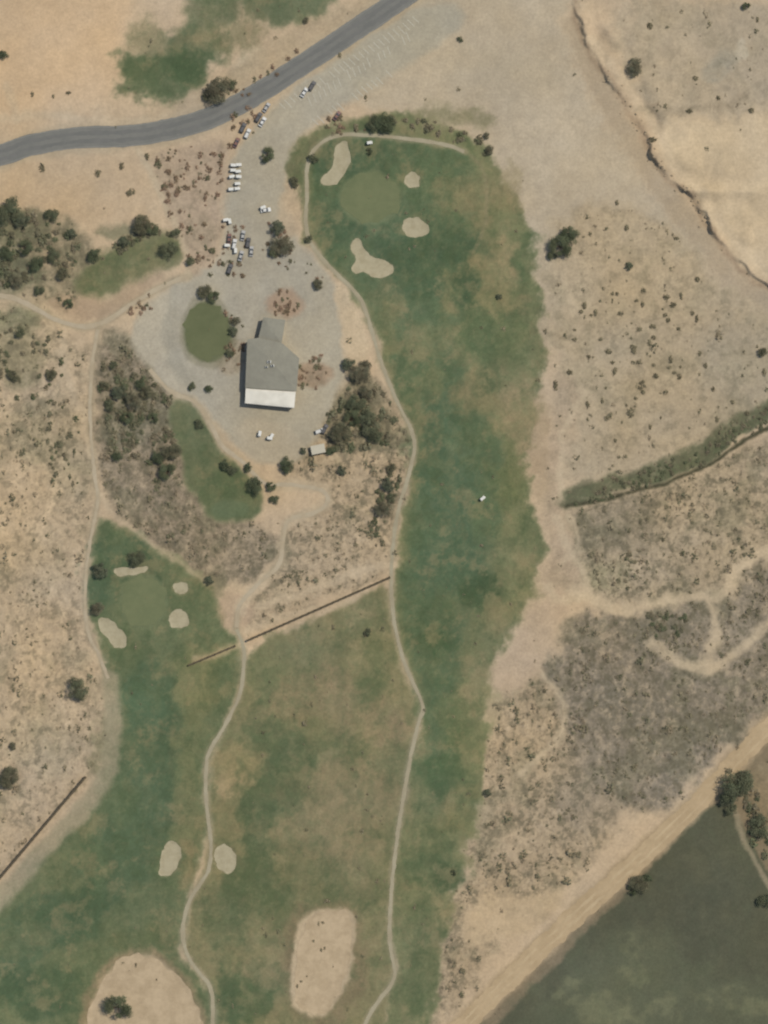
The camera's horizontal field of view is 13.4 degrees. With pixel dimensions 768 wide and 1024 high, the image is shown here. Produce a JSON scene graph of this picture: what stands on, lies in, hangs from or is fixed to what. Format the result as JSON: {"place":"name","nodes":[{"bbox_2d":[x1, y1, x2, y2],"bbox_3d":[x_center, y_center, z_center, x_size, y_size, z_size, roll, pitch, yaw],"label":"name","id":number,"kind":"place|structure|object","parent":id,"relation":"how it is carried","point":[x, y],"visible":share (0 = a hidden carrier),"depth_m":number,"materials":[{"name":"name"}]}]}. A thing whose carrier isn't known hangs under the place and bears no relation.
{"place":"outdoors","nodes":[
{"label":"outdoors","id":0,"kind":"place"},
{"bbox_2d":[0,274,188,328],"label":"path","id":1,"kind":"structure","parent":0,"point":[95,324],"depth_m":1500.34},
{"bbox_2d":[83,329,108,678],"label":"cart path","id":2,"kind":"structure","parent":0,"point":[94,474],"depth_m":1499.97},
{"bbox_2d":[0,0,417,165],"bbox_3d":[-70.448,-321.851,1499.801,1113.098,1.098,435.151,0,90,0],"label":"asphalt road","id":3,"kind":"structure","parent":0,"point":[307,61],"depth_m":1499.64,"materials":[{"name":"asphalt"}]},
{"bbox_2d":[1,0,381,144],"bbox_3d":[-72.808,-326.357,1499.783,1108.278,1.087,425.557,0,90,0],"label":"road edge line","id":4,"kind":"object","parent":3,"relation":"on","point":[213,105],"visible":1,"depth_m":1499.58,"materials":[{"name":"paint"}]},
{"bbox_2d":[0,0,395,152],"bbox_3d":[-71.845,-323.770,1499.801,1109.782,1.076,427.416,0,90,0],"label":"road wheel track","id":5,"kind":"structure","parent":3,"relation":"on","point":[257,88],"depth_m":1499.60,"materials":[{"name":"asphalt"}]},
{"bbox_2d":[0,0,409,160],"bbox_3d":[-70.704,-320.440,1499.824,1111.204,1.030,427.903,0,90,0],"label":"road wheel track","id":6,"kind":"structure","parent":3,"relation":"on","point":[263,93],"depth_m":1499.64,"materials":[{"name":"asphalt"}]},
{"bbox_2d":[0,0,415,165],"bbox_3d":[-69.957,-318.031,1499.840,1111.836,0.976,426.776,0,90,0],"label":"road edge line","id":7,"kind":"object","parent":3,"relation":"on","point":[211,127],"visible":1,"depth_m":1499.64,"materials":[{"name":"paint"}]},
{"bbox_2d":[180,629,245,1023],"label":"cart path","id":8,"kind":"structure","parent":0,"point":[208,870],"depth_m":1500.17,"materials":[{"name":"concrete"}]},
{"bbox_2d":[149,368,329,627],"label":"cart path","id":9,"kind":"structure","parent":0,"point":[254,474],"depth_m":1500.22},
{"bbox_2d":[0,0,767,1023],"bbox_3d":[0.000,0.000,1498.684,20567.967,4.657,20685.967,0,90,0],"label":"ground","id":10,"kind":"structure","parent":0,"point":[90,896],"depth_m":1500.01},
{"bbox_2d":[0,246,12,261],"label":"mesquite tree","id":11,"kind":"object","parent":10,"relation":"on","point":[4,253],"visible":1,"depth_m":1497.72,"materials":[{"name":"green plant"}]},
{"bbox_2d":[0,766,19,789],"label":"mesquite tree","id":12,"kind":"object","parent":10,"relation":"on","point":[7,783],"visible":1,"depth_m":1496.45,"materials":[{"name":"green plant"}]},
{"bbox_2d":[0,195,23,227],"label":"mesquite tree","id":13,"kind":"object","parent":10,"relation":"on","point":[7,211],"visible":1,"depth_m":1495.00,"materials":[{"name":"green plant"}]},
{"bbox_2d":[6,370,19,382],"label":"mesquite tree","id":14,"kind":"object","parent":10,"relation":"on","point":[13,376],"visible":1,"depth_m":1498.85,"materials":[{"name":"green plant"}]},
{"bbox_2d":[8,274,22,287],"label":"mesquite tree","id":15,"kind":"object","parent":10,"relation":"on","point":[16,281],"visible":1,"depth_m":1497.88,"materials":[{"name":"green plant"}]},
{"bbox_2d":[13,212,30,227],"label":"mesquite tree","id":16,"kind":"object","parent":10,"relation":"on","point":[22,219],"visible":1,"depth_m":1496.47,"materials":[{"name":"green plant"}]},
{"bbox_2d":[18,239,33,255],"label":"mesquite tree","id":17,"kind":"object","parent":10,"relation":"on","point":[26,250],"visible":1,"depth_m":1497.35,"materials":[{"name":"green plant"}]},
{"bbox_2d":[28,256,43,273],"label":"mesquite tree","id":18,"kind":"object","parent":10,"relation":"on","point":[34,263],"visible":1,"depth_m":1497.26,"materials":[{"name":"green plant"}]},
{"bbox_2d":[34,285,44,295],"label":"mesquite tree","id":19,"kind":"object","parent":10,"relation":"on","point":[37,292],"visible":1,"depth_m":1498.71,"materials":[{"name":"green plant"}]},
{"bbox_2d":[0,776,86,878],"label":"boundary wall","id":20,"kind":"structure","parent":10,"relation":"on","point":[42,827],"depth_m":1497.83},
{"bbox_2d":[43,208,59,222],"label":"mesquite tree","id":21,"kind":"object","parent":10,"relation":"on","point":[49,214],"visible":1,"depth_m":1497.70,"materials":[{"name":"green plant"}]},
{"bbox_2d":[45,369,57,380],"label":"mesquite tree","id":22,"kind":"object","parent":10,"relation":"on","point":[52,375],"visible":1,"depth_m":1498.61,"materials":[{"name":"green plant"}]},
{"bbox_2d":[47,247,60,263],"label":"mesquite tree","id":23,"kind":"object","parent":10,"relation":"on","point":[51,258],"visible":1,"depth_m":1498.01,"materials":[{"name":"green plant"}]},
{"bbox_2d":[56,267,68,280],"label":"mesquite tree","id":24,"kind":"object","parent":10,"relation":"on","point":[62,275],"visible":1,"depth_m":1497.96,"materials":[{"name":"green plant"}]},
{"bbox_2d":[67,676,88,700],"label":"mesquite tree","id":25,"kind":"object","parent":10,"relation":"on","point":[79,693],"visible":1,"depth_m":1495.85,"materials":[{"name":"green plant"}]},
{"bbox_2d":[87,248,100,262],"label":"mesquite tree","id":26,"kind":"object","parent":10,"relation":"on","point":[95,253],"visible":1,"depth_m":1498.06,"materials":[{"name":"green plant"}]},
{"bbox_2d":[89,602,104,615],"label":"mesquite tree","id":27,"kind":"object","parent":10,"relation":"on","point":[96,605],"visible":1,"depth_m":1497.41,"materials":[{"name":"green plant"}]},
{"bbox_2d":[92,563,107,579],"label":"mesquite tree","id":28,"kind":"object","parent":10,"relation":"on","point":[99,572],"visible":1,"depth_m":1496.70,"materials":[{"name":"green plant"}]},
{"bbox_2d":[104,398,115,411],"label":"mesquite tree","id":29,"kind":"object","parent":10,"relation":"on","point":[111,403],"visible":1,"depth_m":1497.78,"materials":[{"name":"green plant"}]},
{"bbox_2d":[98,617,126,647],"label":"sand bunker","id":30,"kind":"object","parent":10,"relation":"on","point":[112,632],"visible":1,"depth_m":1500.25},
{"bbox_2d":[111,385,126,399],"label":"mesquite tree","id":31,"kind":"object","parent":10,"relation":"on","point":[118,391],"visible":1,"depth_m":1496.98,"materials":[{"name":"green plant"}]},
{"bbox_2d":[118,236,129,247],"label":"mesquite tree","id":32,"kind":"object","parent":10,"relation":"on","point":[124,241],"visible":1,"depth_m":1497.83,"materials":[{"name":"green plant"}]},
{"bbox_2d":[119,412,134,424],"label":"mesquite tree","id":33,"kind":"object","parent":10,"relation":"on","point":[129,417],"visible":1,"depth_m":1497.75,"materials":[{"name":"green plant"}]},
{"bbox_2d":[114,566,147,576],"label":"sand bunker","id":34,"kind":"object","parent":10,"relation":"on","point":[122,571],"visible":1,"depth_m":1500.19},
{"bbox_2d":[125,391,141,409],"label":"mesquite tree","id":35,"kind":"object","parent":10,"relation":"on","point":[133,398],"visible":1,"depth_m":1496.40,"materials":[{"name":"green plant"}]},
{"bbox_2d":[128,549,145,567],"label":"mesquite tree","id":36,"kind":"object","parent":10,"relation":"on","point":[139,557],"visible":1,"depth_m":1497.07,"materials":[{"name":"green plant"}]},
{"bbox_2d":[134,379,144,390],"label":"mesquite tree","id":37,"kind":"object","parent":10,"relation":"on","point":[140,384],"visible":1,"depth_m":1497.84,"materials":[{"name":"green plant"}]},
{"bbox_2d":[132,214,151,234],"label":"mesquite tree","id":38,"kind":"object","parent":10,"relation":"on","point":[140,229],"visible":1,"depth_m":1496.19,"materials":[{"name":"green plant"}]},
{"bbox_2d":[122,573,166,625],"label":"putting green","id":39,"kind":"object","parent":10,"relation":"on","point":[143,600],"visible":1,"depth_m":1499.99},
{"bbox_2d":[87,952,203,1023],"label":"waste bunker","id":40,"kind":"object","parent":10,"relation":"on","point":[166,998],"visible":1,"depth_m":1500.00},
{"bbox_2d":[102,995,132,1018],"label":"mesquite tree","id":41,"kind":"object","parent":40,"relation":"on","point":[125,1008],"visible":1,"depth_m":1494.73,"materials":[{"name":"green plant"}]},
{"bbox_2d":[140,385,151,399],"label":"mesquite tree","id":42,"kind":"object","parent":10,"relation":"on","point":[146,391],"visible":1,"depth_m":1497.45,"materials":[{"name":"green plant"}]},
{"bbox_2d":[146,223,158,234],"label":"mesquite tree","id":43,"kind":"object","parent":10,"relation":"on","point":[151,230],"visible":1,"depth_m":1497.56,"materials":[{"name":"green plant"}]},
{"bbox_2d":[146,412,158,423],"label":"mesquite tree","id":44,"kind":"object","parent":10,"relation":"on","point":[152,414],"visible":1,"depth_m":1498.10,"materials":[{"name":"green plant"}]},
{"bbox_2d":[151,450,163,463],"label":"mesquite tree","id":45,"kind":"object","parent":10,"relation":"on","point":[157,456],"visible":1,"depth_m":1497.16,"materials":[{"name":"green plant"}]},
{"bbox_2d":[158,464,175,479],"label":"mesquite tree","id":46,"kind":"object","parent":10,"relation":"on","point":[163,469],"visible":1,"depth_m":1496.75,"materials":[{"name":"green plant"}]},
{"bbox_2d":[157,241,179,257],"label":"mesquite tree","id":47,"kind":"object","parent":10,"relation":"on","point":[165,249],"visible":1,"depth_m":1496.42,"materials":[{"name":"green plant"}]},
{"bbox_2d":[158,841,181,875],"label":"sand bunker","id":48,"kind":"object","parent":10,"relation":"on","point":[171,856],"visible":1,"depth_m":1500.59},
{"bbox_2d":[161,443,182,459],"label":"mesquite tree","id":49,"kind":"object","parent":10,"relation":"on","point":[170,448],"visible":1,"depth_m":1496.62,"materials":[{"name":"green plant"}]},
{"bbox_2d":[169,609,188,627],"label":"sand bunker","id":50,"kind":"object","parent":10,"relation":"on","point":[178,618],"visible":1,"depth_m":1500.49},
{"bbox_2d":[173,582,187,593],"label":"sand bunker","id":51,"kind":"object","parent":10,"relation":"on","point":[181,588],"visible":1,"depth_m":1500.50},
{"bbox_2d":[196,284,212,298],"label":"mesquite tree","id":52,"kind":"object","parent":10,"relation":"on","point":[207,291],"visible":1,"depth_m":1497.83,"materials":[{"name":"green plant"}]},
{"bbox_2d":[182,303,229,362],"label":"putting green","id":53,"kind":"object","parent":10,"relation":"on","point":[207,332],"visible":1,"depth_m":1500.07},
{"bbox_2d":[188,645,235,665],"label":"boundary wall","id":54,"kind":"structure","parent":10,"relation":"on","point":[221,651],"depth_m":1498.72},
{"bbox_2d":[207,291,219,303],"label":"mesquite tree","id":55,"kind":"object","parent":10,"relation":"on","point":[210,296],"visible":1,"depth_m":1498.11,"materials":[{"name":"green plant"}]},
{"bbox_2d":[205,77,230,104],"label":"mesquite tree","id":56,"kind":"object","parent":10,"relation":"on","point":[215,90],"visible":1,"depth_m":1494.73,"materials":[{"name":"green plant"}]},
{"bbox_2d":[214,844,235,873],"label":"sand bunker","id":57,"kind":"object","parent":10,"relation":"on","point":[225,856],"visible":1,"depth_m":1500.44},
{"bbox_2d":[219,458,230,470],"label":"mesquite tree","id":58,"kind":"object","parent":10,"relation":"on","point":[225,463],"visible":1,"depth_m":1497.90,"materials":[{"name":"green plant"}]},
{"bbox_2d":[220,77,237,90],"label":"mesquite tree","id":59,"kind":"object","parent":10,"relation":"on","point":[232,86],"visible":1,"depth_m":1497.18,"materials":[{"name":"green plant"}]},
{"bbox_2d":[127,48,365,389],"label":"ornamental shrubs","id":60,"kind":"object","parent":10,"relation":"on","point":[178,191],"visible":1,"depth_m":1499.54,"materials":[{"name":"brown plant"}]},
{"bbox_2d":[247,476,261,497],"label":"mesquite tree","id":61,"kind":"object","parent":10,"relation":"on","point":[255,481],"visible":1,"depth_m":1497.01,"materials":[{"name":"green plant"}]},
{"bbox_2d":[261,146,273,163],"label":"mesquite tree","id":62,"kind":"object","parent":10,"relation":"on","point":[268,150],"visible":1,"depth_m":1497.39,"materials":[{"name":"green plant"}]},
{"bbox_2d":[245,317,298,407],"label":"clubhouse","id":63,"kind":"structure","parent":10,"relation":"on","point":[272,362],"depth_m":1494.29,"materials":[{"name":"paint"}]},
{"bbox_2d":[269,220,284,236],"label":"mesquite tree","id":64,"kind":"object","parent":10,"relation":"on","point":[277,225],"visible":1,"depth_m":1496.50,"materials":[{"name":"green plant"}]},
{"bbox_2d":[269,236,294,256],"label":"mesquite tree","id":65,"kind":"object","parent":10,"relation":"on","point":[282,243],"visible":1,"depth_m":1496.10,"materials":[{"name":"green plant"}]},
{"bbox_2d":[279,455,294,473],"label":"mesquite tree","id":66,"kind":"object","parent":10,"relation":"on","point":[285,463],"visible":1,"depth_m":1497.51,"materials":[{"name":"green plant"}]},
{"bbox_2d":[289,176,299,187],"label":"mesquite tree","id":67,"kind":"object","parent":10,"relation":"on","point":[294,183],"visible":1,"depth_m":1498.17,"materials":[{"name":"green plant"}]},
{"bbox_2d":[310,443,325,454],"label":"service shed","id":68,"kind":"structure","parent":10,"relation":"on","point":[318,449],"depth_m":1497.78,"materials":[{"name":"paint"}]},
{"bbox_2d":[247,576,389,641],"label":"boundary wall","id":69,"kind":"structure","parent":10,"relation":"on","point":[317,609],"depth_m":1497.72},
{"bbox_2d":[313,278,323,289],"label":"mesquite tree","id":70,"kind":"object","parent":10,"relation":"on","point":[316,284],"visible":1,"depth_m":1497.62,"materials":[{"name":"green plant"}]},
{"bbox_2d":[294,909,351,1015],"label":"waste bunker","id":71,"kind":"object","parent":10,"relation":"on","point":[318,990],"visible":1,"depth_m":1500.51},
{"bbox_2d":[320,141,350,184],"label":"sand bunker","id":72,"kind":"object","parent":10,"relation":"on","point":[338,169],"visible":1,"depth_m":1500.12},
{"bbox_2d":[327,421,350,443],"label":"mesquite tree","id":73,"kind":"object","parent":10,"relation":"on","point":[337,432],"visible":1,"depth_m":1495.85,"materials":[{"name":"green plant"}]},
{"bbox_2d":[279,16,418,124],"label":"parking markings","id":74,"kind":"object","parent":10,"relation":"on","point":[353,71],"visible":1,"depth_m":1499.55,"materials":[{"name":"paint"}]},
{"bbox_2d":[342,358,355,371],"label":"mesquite tree","id":75,"kind":"object","parent":10,"relation":"on","point":[345,363],"visible":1,"depth_m":1497.26,"materials":[{"name":"green plant"}]},
{"bbox_2d":[343,410,360,425],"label":"mesquite tree","id":76,"kind":"object","parent":10,"relation":"on","point":[354,414],"visible":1,"depth_m":1496.93,"materials":[{"name":"green plant"}]},
{"bbox_2d":[345,393,366,409],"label":"mesquite tree","id":77,"kind":"object","parent":10,"relation":"on","point":[358,405],"visible":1,"depth_m":1497.21,"materials":[{"name":"green plant"}]},
{"bbox_2d":[348,365,371,382],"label":"mesquite tree","id":78,"kind":"object","parent":10,"relation":"on","point":[357,375],"visible":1,"depth_m":1496.39,"materials":[{"name":"green plant"}]},
{"bbox_2d":[359,360,371,368],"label":"mesquite tree","id":79,"kind":"object","parent":10,"relation":"on","point":[366,363],"visible":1,"depth_m":1497.92,"materials":[{"name":"green plant"}]},
{"bbox_2d":[359,384,372,399],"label":"mesquite tree","id":80,"kind":"object","parent":10,"relation":"on","point":[363,393],"visible":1,"depth_m":1497.65,"materials":[{"name":"green plant"}]},
{"bbox_2d":[340,172,399,223],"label":"putting green","id":81,"kind":"object","parent":10,"relation":"on","point":[370,197],"visible":1,"depth_m":1500.21,"materials":[{"name":"plant"}]},
{"bbox_2d":[358,408,382,439],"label":"mesquite tree","id":82,"kind":"object","parent":10,"relation":"on","point":[369,420],"visible":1,"depth_m":1495.44,"materials":[{"name":"green plant"}]},
{"bbox_2d":[365,117,378,133],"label":"mesquite tree","id":83,"kind":"object","parent":10,"relation":"on","point":[372,126],"visible":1,"depth_m":1496.95,"materials":[{"name":"green plant"}]},
{"bbox_2d":[351,238,393,277],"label":"sand bunker","id":84,"kind":"object","parent":10,"relation":"on","point":[367,263],"visible":1,"depth_m":1500.27},
{"bbox_2d":[367,432,383,443],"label":"mesquite tree","id":85,"kind":"object","parent":10,"relation":"on","point":[377,440],"visible":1,"depth_m":1497.67,"materials":[{"name":"green plant"}]},
{"bbox_2d":[370,112,395,133],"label":"mesquite tree","id":86,"kind":"object","parent":10,"relation":"on","point":[386,120],"visible":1,"depth_m":1496.22,"materials":[{"name":"green plant"}]},
{"bbox_2d":[373,500,392,516],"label":"mesquite tree","id":87,"kind":"object","parent":10,"relation":"on","point":[381,508],"visible":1,"depth_m":1496.84,"materials":[{"name":"green plant"}]},
{"bbox_2d":[0,5,767,1021],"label":"desert scrub","id":88,"kind":"object","parent":10,"relation":"on","point":[582,649],"visible":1,"depth_m":1499.72,"materials":[{"name":"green plant"}]},
{"bbox_2d":[0,118,767,859],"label":"dense bushes","id":89,"kind":"object","parent":10,"relation":"on","point":[746,802],"visible":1,"depth_m":1499.58,"materials":[{"name":"green plant"}]},
{"bbox_2d":[381,477,394,492],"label":"mesquite tree","id":90,"kind":"object","parent":10,"relation":"on","point":[387,485],"visible":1,"depth_m":1497.15,"materials":[{"name":"green plant"}]},
{"bbox_2d":[31,17,766,987],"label":"creosote bushes","id":91,"kind":"object","parent":10,"relation":"on","point":[619,313],"visible":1,"depth_m":1499.57,"materials":[{"name":"green plant"}]},
{"bbox_2d":[404,172,419,187],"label":"sand bunker","id":92,"kind":"object","parent":10,"relation":"on","point":[411,179],"visible":1,"depth_m":1500.59},
{"bbox_2d":[402,217,428,237],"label":"sand bunker","id":93,"kind":"object","parent":10,"relation":"on","point":[415,227],"visible":1,"depth_m":1500.60},
{"bbox_2d":[547,248,558,260],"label":"mesquite tree","id":94,"kind":"object","parent":10,"relation":"on","point":[551,254],"visible":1,"depth_m":1498.07,"materials":[{"name":"green plant"}]},
{"bbox_2d":[546,234,571,257],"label":"mesquite tree","id":95,"kind":"object","parent":10,"relation":"on","point":[554,242],"visible":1,"depth_m":1495.96,"materials":[{"name":"green plant"}]},
{"bbox_2d":[559,226,580,244],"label":"mesquite tree","id":96,"kind":"object","parent":10,"relation":"on","point":[569,234],"visible":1,"depth_m":1496.32,"materials":[{"name":"green plant"}]},
{"bbox_2d":[626,57,641,77],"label":"mesquite tree","id":97,"kind":"object","parent":10,"relation":"on","point":[635,67],"visible":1,"depth_m":1496.41,"materials":[{"name":"green plant"}]},
{"bbox_2d":[628,874,649,894],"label":"mesquite tree","id":98,"kind":"object","parent":10,"relation":"on","point":[638,879],"visible":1,"depth_m":1496.52,"materials":[{"name":"green plant"}]},
{"bbox_2d":[603,70,709,227],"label":"boulders","id":99,"kind":"object","parent":10,"relation":"on","point":[662,167],"visible":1,"depth_m":1499.18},
{"bbox_2d":[724,804,736,815],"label":"mesquite tree","id":100,"kind":"object","parent":10,"relation":"on","point":[728,810],"visible":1,"depth_m":1497.26,"materials":[{"name":"green plant"}]},
{"bbox_2d":[719,770,754,803],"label":"mesquite tree","id":101,"kind":"object","parent":10,"relation":"on","point":[744,783],"visible":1,"depth_m":1493.83,"materials":[{"name":"green plant"}]},
{"bbox_2d":[747,812,767,838],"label":"mesquite tree","id":102,"kind":"object","parent":10,"relation":"on","point":[760,821],"visible":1,"depth_m":1495.91,"materials":[{"name":"green plant"}]},
{"bbox_2d":[756,893,767,907],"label":"mesquite tree","id":103,"kind":"object","parent":10,"relation":"on","point":[760,901],"visible":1,"depth_m":1497.17,"materials":[{"name":"green plant"}]},
{"bbox_2d":[304,133,464,1023],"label":"cart path","id":104,"kind":"structure","parent":0,"point":[403,492],"depth_m":1499.81,"materials":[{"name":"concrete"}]},
{"bbox_2d":[450,717,767,1023],"bbox_3d":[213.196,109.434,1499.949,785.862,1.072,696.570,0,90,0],"label":"dirt road","id":105,"kind":"structure","parent":0,"point":[612,873],"depth_m":1499.67,"materials":[{"name":"soil"}]},
{"bbox_2d":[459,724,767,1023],"bbox_3d":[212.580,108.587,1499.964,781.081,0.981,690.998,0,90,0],"label":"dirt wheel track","id":106,"kind":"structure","parent":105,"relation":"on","point":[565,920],"depth_m":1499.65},
{"bbox_2d":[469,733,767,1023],"bbox_3d":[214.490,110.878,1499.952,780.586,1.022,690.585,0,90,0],"label":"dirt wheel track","id":107,"kind":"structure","parent":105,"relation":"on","point":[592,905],"depth_m":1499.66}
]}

